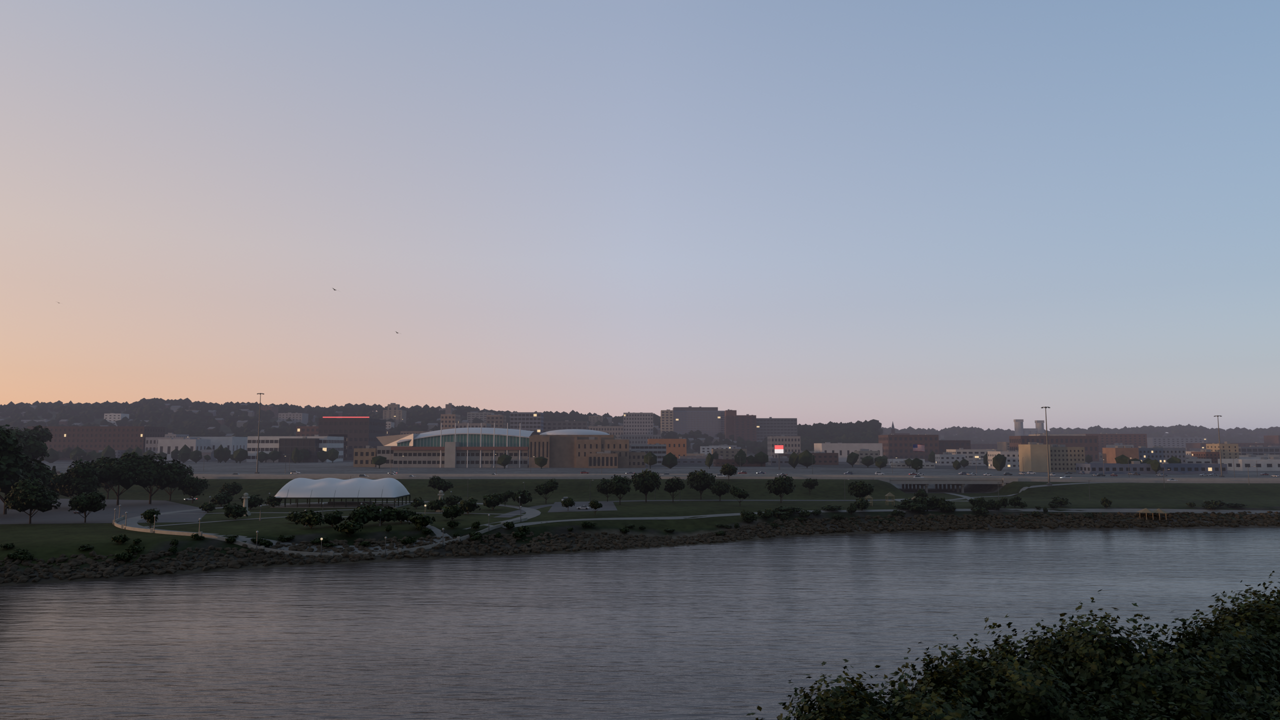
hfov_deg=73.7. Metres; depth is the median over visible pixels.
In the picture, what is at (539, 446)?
auditorium
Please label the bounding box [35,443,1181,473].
town treeline
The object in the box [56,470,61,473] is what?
frontage car
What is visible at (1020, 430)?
castle-like building towers
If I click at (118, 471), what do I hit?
tree
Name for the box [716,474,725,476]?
motorway car
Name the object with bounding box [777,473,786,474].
motorway car
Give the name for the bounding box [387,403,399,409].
deco tower top
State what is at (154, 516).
park lamp
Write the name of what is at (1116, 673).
bush
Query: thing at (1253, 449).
building
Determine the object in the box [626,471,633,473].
frontage car
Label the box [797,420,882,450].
treeline knoll
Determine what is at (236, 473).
motorway car
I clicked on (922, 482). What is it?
motorway bridge
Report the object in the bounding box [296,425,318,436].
building
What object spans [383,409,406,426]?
building
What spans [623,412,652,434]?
office
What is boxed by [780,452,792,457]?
town block
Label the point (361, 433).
dark casino
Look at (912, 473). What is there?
frontage car
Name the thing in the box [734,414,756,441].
brick tower
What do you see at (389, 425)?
town block
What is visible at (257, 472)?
high mast
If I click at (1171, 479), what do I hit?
motorway car
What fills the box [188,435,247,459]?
white depot
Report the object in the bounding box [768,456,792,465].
town block
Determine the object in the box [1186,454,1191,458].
town
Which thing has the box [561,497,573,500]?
white suv
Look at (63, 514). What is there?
carpark pavement
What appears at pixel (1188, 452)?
town block
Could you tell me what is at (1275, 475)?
parked car
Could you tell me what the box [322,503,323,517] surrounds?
park lamp
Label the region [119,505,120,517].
park lamp
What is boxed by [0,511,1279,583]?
riverbank
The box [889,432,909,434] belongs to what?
church nave
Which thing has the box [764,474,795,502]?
park tree
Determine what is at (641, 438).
building
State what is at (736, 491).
park tree
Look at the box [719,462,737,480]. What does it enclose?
park tree
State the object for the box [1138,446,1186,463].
blue inn
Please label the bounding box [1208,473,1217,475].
parked car
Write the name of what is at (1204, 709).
bush
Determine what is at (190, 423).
treeline hills
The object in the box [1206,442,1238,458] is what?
building
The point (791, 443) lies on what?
building
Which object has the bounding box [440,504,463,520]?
bush
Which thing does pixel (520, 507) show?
park lamp
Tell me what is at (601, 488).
park tree
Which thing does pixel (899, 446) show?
brick block
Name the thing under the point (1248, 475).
park streetlight
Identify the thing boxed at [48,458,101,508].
tree
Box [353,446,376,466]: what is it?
events centre annex
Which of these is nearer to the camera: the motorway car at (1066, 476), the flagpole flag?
the motorway car at (1066, 476)
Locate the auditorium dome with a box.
[541,429,609,451]
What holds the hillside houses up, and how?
on the ground
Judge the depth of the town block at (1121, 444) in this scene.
962.52 m
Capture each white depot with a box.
[157,437,210,460]
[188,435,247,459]
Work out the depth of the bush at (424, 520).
242.29 m
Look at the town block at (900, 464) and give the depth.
650.52 m
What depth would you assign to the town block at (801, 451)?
1041.75 m
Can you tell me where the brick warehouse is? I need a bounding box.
[27,425,165,459]
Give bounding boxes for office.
[246,435,343,462]
[278,437,318,462]
[456,422,490,428]
[510,412,543,449]
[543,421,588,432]
[588,425,623,439]
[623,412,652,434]
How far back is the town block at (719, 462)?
641.61 m
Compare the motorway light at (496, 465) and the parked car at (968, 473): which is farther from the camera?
the parked car at (968, 473)
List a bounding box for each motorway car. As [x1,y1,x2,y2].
[232,473,239,474]
[358,474,368,476]
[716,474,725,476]
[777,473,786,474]
[913,475,923,477]
[1060,475,1070,477]
[1166,478,1177,480]
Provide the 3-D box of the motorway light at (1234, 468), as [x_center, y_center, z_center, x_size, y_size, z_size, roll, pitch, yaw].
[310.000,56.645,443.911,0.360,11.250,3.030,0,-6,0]
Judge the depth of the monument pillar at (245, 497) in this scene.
278.58 m
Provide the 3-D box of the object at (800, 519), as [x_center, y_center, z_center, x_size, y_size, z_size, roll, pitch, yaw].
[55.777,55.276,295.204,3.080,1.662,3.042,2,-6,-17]
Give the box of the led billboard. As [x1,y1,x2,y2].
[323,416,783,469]
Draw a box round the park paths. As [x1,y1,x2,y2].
[0,482,1279,552]
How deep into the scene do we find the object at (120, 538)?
207.05 m
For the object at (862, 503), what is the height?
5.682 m
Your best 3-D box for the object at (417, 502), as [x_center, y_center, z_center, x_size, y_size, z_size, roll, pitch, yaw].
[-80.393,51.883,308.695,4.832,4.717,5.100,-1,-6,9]
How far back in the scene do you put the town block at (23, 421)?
1289.85 m
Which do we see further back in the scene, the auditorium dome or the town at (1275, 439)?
the town at (1275, 439)
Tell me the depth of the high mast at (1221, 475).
483.61 m
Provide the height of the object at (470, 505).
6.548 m
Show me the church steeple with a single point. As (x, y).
(892, 430)
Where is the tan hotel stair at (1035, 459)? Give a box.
[1018,441,1050,471]
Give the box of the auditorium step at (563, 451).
[550,434,577,467]
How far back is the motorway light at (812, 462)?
445.52 m
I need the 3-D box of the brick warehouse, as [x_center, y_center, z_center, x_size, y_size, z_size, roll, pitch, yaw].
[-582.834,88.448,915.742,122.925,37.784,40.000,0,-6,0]
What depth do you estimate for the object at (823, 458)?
727.85 m
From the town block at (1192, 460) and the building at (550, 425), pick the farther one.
the building at (550, 425)
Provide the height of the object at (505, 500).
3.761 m
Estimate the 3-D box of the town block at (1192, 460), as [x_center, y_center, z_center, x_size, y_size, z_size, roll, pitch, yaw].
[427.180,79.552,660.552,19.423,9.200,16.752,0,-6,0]
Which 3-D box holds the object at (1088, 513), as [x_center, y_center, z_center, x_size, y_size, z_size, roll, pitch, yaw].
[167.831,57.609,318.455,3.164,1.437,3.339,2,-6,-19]
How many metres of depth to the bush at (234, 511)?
261.92 m
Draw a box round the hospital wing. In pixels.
[660,409,673,438]
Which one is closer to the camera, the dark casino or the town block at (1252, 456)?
the town block at (1252, 456)
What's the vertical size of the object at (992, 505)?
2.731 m
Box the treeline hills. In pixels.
[0,398,1279,459]
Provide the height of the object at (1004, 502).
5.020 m
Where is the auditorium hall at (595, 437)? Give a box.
[532,435,615,439]
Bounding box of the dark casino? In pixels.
[318,417,385,460]
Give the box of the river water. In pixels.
[0,527,1279,719]
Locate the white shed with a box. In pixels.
[814,442,882,461]
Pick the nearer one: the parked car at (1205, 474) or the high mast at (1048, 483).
the high mast at (1048, 483)
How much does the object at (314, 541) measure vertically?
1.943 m
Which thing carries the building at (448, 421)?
on the ground
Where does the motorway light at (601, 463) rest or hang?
on the ground
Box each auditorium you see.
[529,434,550,467]
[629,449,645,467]
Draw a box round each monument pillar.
[241,492,250,515]
[436,490,444,511]
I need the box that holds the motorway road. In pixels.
[57,473,1279,482]
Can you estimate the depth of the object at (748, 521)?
285.90 m
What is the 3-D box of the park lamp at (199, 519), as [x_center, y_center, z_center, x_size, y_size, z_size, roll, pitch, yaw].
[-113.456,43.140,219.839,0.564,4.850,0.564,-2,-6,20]
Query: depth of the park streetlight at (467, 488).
357.43 m
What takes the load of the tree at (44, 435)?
on the ground
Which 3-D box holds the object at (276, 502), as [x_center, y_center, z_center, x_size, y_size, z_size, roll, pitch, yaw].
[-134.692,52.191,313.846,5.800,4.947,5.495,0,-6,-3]
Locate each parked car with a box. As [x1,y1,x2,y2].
[960,472,967,474]
[966,472,971,474]
[969,472,976,474]
[983,473,992,475]
[1003,472,1012,475]
[1018,471,1024,474]
[1027,471,1035,473]
[1049,473,1055,475]
[1064,471,1072,473]
[1078,471,1084,473]
[1091,473,1097,475]
[1096,473,1105,476]
[1110,473,1117,476]
[1127,472,1133,474]
[1133,472,1140,474]
[1156,473,1163,476]
[1199,473,1208,475]
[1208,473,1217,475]
[1259,473,1268,474]
[1271,474,1279,476]
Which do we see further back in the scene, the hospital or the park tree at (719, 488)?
the hospital
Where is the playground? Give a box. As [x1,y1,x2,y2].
[864,492,915,505]
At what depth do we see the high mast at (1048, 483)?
391.78 m
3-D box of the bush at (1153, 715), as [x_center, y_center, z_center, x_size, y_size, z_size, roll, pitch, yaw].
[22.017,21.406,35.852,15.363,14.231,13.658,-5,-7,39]
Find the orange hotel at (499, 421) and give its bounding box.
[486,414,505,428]
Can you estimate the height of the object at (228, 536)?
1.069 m
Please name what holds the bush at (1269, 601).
on the ground
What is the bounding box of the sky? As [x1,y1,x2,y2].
[0,0,1279,435]
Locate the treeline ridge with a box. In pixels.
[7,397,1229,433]
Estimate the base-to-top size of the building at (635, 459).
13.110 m
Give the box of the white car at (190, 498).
[184,497,196,500]
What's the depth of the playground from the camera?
329.20 m
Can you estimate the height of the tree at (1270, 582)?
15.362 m
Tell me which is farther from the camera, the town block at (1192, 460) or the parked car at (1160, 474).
the town block at (1192, 460)
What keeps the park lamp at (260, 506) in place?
on the ground
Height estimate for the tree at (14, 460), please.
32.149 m
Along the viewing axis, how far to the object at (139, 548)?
203.26 m
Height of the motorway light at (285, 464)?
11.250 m
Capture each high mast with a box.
[255,393,264,473]
[1041,406,1051,485]
[1213,415,1224,476]
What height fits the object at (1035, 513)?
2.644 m
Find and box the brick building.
[1074,433,1147,453]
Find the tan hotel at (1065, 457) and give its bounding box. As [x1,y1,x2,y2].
[1050,444,1084,471]
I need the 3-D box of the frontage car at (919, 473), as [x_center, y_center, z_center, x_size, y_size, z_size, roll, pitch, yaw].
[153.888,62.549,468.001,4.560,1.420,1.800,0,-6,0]
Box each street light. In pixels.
[648,456,653,470]
[737,456,740,471]
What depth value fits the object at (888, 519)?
303.00 m
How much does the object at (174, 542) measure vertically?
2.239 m
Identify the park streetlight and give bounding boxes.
[467,479,470,499]
[589,480,593,501]
[654,489,655,499]
[679,479,686,500]
[844,479,849,499]
[998,481,1005,500]
[1088,480,1092,500]
[1163,469,1169,488]
[1247,466,1255,485]
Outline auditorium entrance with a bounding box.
[588,450,617,467]
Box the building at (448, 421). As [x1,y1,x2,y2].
[440,413,460,429]
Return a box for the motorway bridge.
[874,478,1017,492]
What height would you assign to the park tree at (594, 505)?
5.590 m
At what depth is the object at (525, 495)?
319.29 m
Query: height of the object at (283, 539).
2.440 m
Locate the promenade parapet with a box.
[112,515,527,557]
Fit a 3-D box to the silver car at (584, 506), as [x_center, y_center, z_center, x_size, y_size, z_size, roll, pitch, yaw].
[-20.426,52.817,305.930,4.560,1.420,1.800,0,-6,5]
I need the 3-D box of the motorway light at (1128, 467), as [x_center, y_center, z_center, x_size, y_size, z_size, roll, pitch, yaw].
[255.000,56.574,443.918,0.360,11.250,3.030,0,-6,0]
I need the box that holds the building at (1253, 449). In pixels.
[1238,445,1279,454]
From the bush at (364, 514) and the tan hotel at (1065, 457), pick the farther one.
the tan hotel at (1065, 457)
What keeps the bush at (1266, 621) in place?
on the ground
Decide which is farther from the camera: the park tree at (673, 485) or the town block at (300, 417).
the town block at (300, 417)
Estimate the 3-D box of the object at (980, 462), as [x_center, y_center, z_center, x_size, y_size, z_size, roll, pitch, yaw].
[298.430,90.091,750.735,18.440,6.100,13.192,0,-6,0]
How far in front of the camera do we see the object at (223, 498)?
317.24 m
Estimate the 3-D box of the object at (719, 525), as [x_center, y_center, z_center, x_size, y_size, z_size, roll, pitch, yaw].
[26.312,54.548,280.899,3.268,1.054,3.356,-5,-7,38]
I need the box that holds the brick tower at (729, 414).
[724,409,736,442]
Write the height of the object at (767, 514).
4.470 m
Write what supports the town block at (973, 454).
on the ground
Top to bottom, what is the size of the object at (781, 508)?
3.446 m
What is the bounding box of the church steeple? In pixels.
[891,421,894,434]
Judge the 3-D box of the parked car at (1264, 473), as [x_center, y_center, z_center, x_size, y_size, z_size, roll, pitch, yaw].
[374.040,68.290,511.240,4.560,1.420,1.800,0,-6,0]
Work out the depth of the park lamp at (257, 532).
217.55 m
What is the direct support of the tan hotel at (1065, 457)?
on the ground
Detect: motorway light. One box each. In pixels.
[283,454,285,473]
[389,454,391,473]
[495,454,496,473]
[601,454,601,473]
[812,454,813,473]
[1022,457,1025,476]
[1128,458,1131,477]
[1233,458,1237,477]
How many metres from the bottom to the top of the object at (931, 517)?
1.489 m
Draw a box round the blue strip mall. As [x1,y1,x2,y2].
[1076,461,1227,473]
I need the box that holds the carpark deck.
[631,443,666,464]
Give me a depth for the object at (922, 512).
311.83 m
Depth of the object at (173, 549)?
206.84 m
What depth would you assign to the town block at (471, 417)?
1395.10 m
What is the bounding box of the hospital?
[672,406,724,436]
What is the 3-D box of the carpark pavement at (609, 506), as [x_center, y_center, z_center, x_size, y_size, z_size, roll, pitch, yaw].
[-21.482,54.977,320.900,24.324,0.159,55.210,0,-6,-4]
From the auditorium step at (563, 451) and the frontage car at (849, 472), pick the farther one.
the auditorium step at (563, 451)
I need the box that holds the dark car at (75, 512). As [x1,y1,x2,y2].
[73,510,86,513]
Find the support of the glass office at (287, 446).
on the ground
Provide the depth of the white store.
595.93 m
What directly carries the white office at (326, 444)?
on the ground
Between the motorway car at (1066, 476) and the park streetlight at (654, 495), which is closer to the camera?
the park streetlight at (654, 495)
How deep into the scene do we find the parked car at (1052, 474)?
490.94 m
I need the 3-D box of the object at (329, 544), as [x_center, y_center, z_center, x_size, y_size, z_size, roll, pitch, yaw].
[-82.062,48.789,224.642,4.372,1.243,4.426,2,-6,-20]
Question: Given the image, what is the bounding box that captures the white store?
[1217,457,1279,470]
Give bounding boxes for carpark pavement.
[0,498,208,523]
[547,501,617,512]
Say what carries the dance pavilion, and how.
on the ground
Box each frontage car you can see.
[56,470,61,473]
[290,471,300,473]
[388,471,396,473]
[580,470,589,473]
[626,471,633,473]
[738,471,746,473]
[756,471,764,473]
[843,471,852,474]
[874,471,884,474]
[909,472,917,474]
[917,472,924,474]
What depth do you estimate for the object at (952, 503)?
320.06 m
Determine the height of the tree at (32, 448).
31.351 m
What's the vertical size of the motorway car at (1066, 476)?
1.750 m
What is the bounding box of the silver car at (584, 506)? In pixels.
[576,505,589,509]
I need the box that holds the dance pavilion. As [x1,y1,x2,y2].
[270,478,410,507]
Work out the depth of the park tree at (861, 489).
331.87 m
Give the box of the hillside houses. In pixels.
[0,403,1244,461]
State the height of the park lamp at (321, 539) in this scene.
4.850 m
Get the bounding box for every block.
[0,412,26,416]
[21,419,51,426]
[98,448,125,459]
[104,413,128,426]
[145,436,199,460]
[165,433,188,437]
[175,409,200,411]
[260,405,278,417]
[278,412,308,424]
[385,429,389,435]
[386,421,394,429]
[400,430,432,434]
[439,408,456,412]
[467,412,494,422]
[588,415,602,425]
[648,437,686,458]
[675,458,703,464]
[679,454,722,459]
[686,452,704,455]
[700,444,728,454]
[711,447,746,459]
[712,444,736,448]
[713,459,765,466]
[768,456,772,457]
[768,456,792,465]
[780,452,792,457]
[800,450,813,452]
[878,433,938,460]
[890,460,934,468]
[938,440,970,454]
[946,448,994,460]
[1099,452,1102,458]
[1106,443,1133,447]
[1148,446,1186,451]
[1185,450,1203,454]
[1186,456,1211,463]
[1189,448,1206,451]
[1239,453,1269,458]
[1239,454,1266,458]
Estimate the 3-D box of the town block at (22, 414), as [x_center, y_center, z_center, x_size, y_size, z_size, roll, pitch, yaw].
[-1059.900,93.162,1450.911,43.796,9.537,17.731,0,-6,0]
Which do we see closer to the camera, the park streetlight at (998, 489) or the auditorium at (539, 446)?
the park streetlight at (998, 489)
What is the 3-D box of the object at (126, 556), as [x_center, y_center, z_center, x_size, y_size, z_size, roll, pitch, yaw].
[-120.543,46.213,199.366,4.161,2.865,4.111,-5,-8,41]
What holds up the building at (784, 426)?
on the ground
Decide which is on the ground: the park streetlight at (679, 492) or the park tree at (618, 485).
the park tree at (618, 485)
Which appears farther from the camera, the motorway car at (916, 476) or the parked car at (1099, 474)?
the parked car at (1099, 474)
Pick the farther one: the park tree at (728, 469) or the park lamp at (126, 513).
the park tree at (728, 469)
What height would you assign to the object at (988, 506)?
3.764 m
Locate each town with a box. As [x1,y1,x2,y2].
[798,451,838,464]
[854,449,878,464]
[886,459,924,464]
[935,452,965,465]
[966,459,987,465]
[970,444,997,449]
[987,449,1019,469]
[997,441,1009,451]
[1028,433,1085,435]
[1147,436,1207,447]
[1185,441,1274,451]
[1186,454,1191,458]
[1263,435,1279,445]
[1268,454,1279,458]
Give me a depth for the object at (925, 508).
311.88 m
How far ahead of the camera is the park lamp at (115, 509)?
246.50 m
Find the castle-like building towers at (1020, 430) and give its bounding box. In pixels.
[1013,419,1044,435]
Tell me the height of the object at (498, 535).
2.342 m
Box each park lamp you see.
[113,508,116,524]
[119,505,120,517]
[124,512,127,529]
[153,515,156,532]
[199,518,200,531]
[255,531,258,549]
[259,505,261,520]
[320,538,322,555]
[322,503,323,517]
[379,509,381,525]
[384,536,386,554]
[442,528,444,545]
[488,514,489,531]
[519,496,520,509]
[520,506,521,521]
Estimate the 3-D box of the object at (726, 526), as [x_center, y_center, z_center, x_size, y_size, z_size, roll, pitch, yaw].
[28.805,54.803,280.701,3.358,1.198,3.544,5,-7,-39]
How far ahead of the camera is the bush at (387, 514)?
248.82 m
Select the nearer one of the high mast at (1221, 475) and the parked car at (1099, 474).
the high mast at (1221, 475)
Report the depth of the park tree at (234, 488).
347.87 m
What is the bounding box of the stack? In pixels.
[445,403,451,413]
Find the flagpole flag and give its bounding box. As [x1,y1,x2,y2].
[912,443,924,455]
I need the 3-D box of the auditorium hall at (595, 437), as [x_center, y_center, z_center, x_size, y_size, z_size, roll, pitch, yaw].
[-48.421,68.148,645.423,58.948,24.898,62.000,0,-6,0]
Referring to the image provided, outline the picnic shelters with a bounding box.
[1136,508,1168,519]
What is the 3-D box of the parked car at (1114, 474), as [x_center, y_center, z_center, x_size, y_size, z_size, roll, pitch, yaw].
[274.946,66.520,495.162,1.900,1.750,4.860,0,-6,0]
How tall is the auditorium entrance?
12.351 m
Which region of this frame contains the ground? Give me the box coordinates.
[0,407,1279,585]
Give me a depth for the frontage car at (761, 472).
466.17 m
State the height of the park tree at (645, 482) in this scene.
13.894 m
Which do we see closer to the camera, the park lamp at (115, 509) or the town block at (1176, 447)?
the park lamp at (115, 509)
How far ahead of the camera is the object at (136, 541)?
207.64 m
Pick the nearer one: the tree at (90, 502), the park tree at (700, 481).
the tree at (90, 502)
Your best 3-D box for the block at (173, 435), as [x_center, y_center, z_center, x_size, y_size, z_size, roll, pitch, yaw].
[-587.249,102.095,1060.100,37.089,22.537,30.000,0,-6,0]
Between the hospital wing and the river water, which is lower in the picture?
the river water
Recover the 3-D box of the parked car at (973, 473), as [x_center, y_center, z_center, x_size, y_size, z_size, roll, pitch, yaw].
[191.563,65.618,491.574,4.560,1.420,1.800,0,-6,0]
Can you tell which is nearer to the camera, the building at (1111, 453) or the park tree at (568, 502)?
the park tree at (568, 502)
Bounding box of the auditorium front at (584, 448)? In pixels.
[576,438,629,467]
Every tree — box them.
[0,424,31,487]
[0,427,49,461]
[0,459,54,514]
[3,476,61,523]
[10,425,53,442]
[40,480,64,501]
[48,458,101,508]
[51,465,57,475]
[68,491,106,522]
[90,452,144,504]
[93,457,116,498]
[120,451,186,503]
[139,508,160,528]
[148,464,193,500]
[177,475,210,502]
[218,481,242,496]
[427,475,453,496]
[498,490,513,505]
[534,478,558,503]
[561,497,575,510]
[588,500,602,515]
[596,478,611,501]
[605,474,632,504]
[631,468,661,502]
[664,476,684,502]
[686,469,716,499]
[708,480,730,501]
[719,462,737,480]
[729,485,749,505]
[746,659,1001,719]
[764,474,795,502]
[801,478,818,494]
[847,480,874,498]
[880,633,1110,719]
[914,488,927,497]
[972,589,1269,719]
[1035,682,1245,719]
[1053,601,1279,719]
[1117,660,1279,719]
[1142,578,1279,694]
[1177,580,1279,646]
[1230,570,1279,609]
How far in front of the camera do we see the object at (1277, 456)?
720.39 m
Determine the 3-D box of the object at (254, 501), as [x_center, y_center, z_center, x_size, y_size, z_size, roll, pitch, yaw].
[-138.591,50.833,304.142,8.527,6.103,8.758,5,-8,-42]
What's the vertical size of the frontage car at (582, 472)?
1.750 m

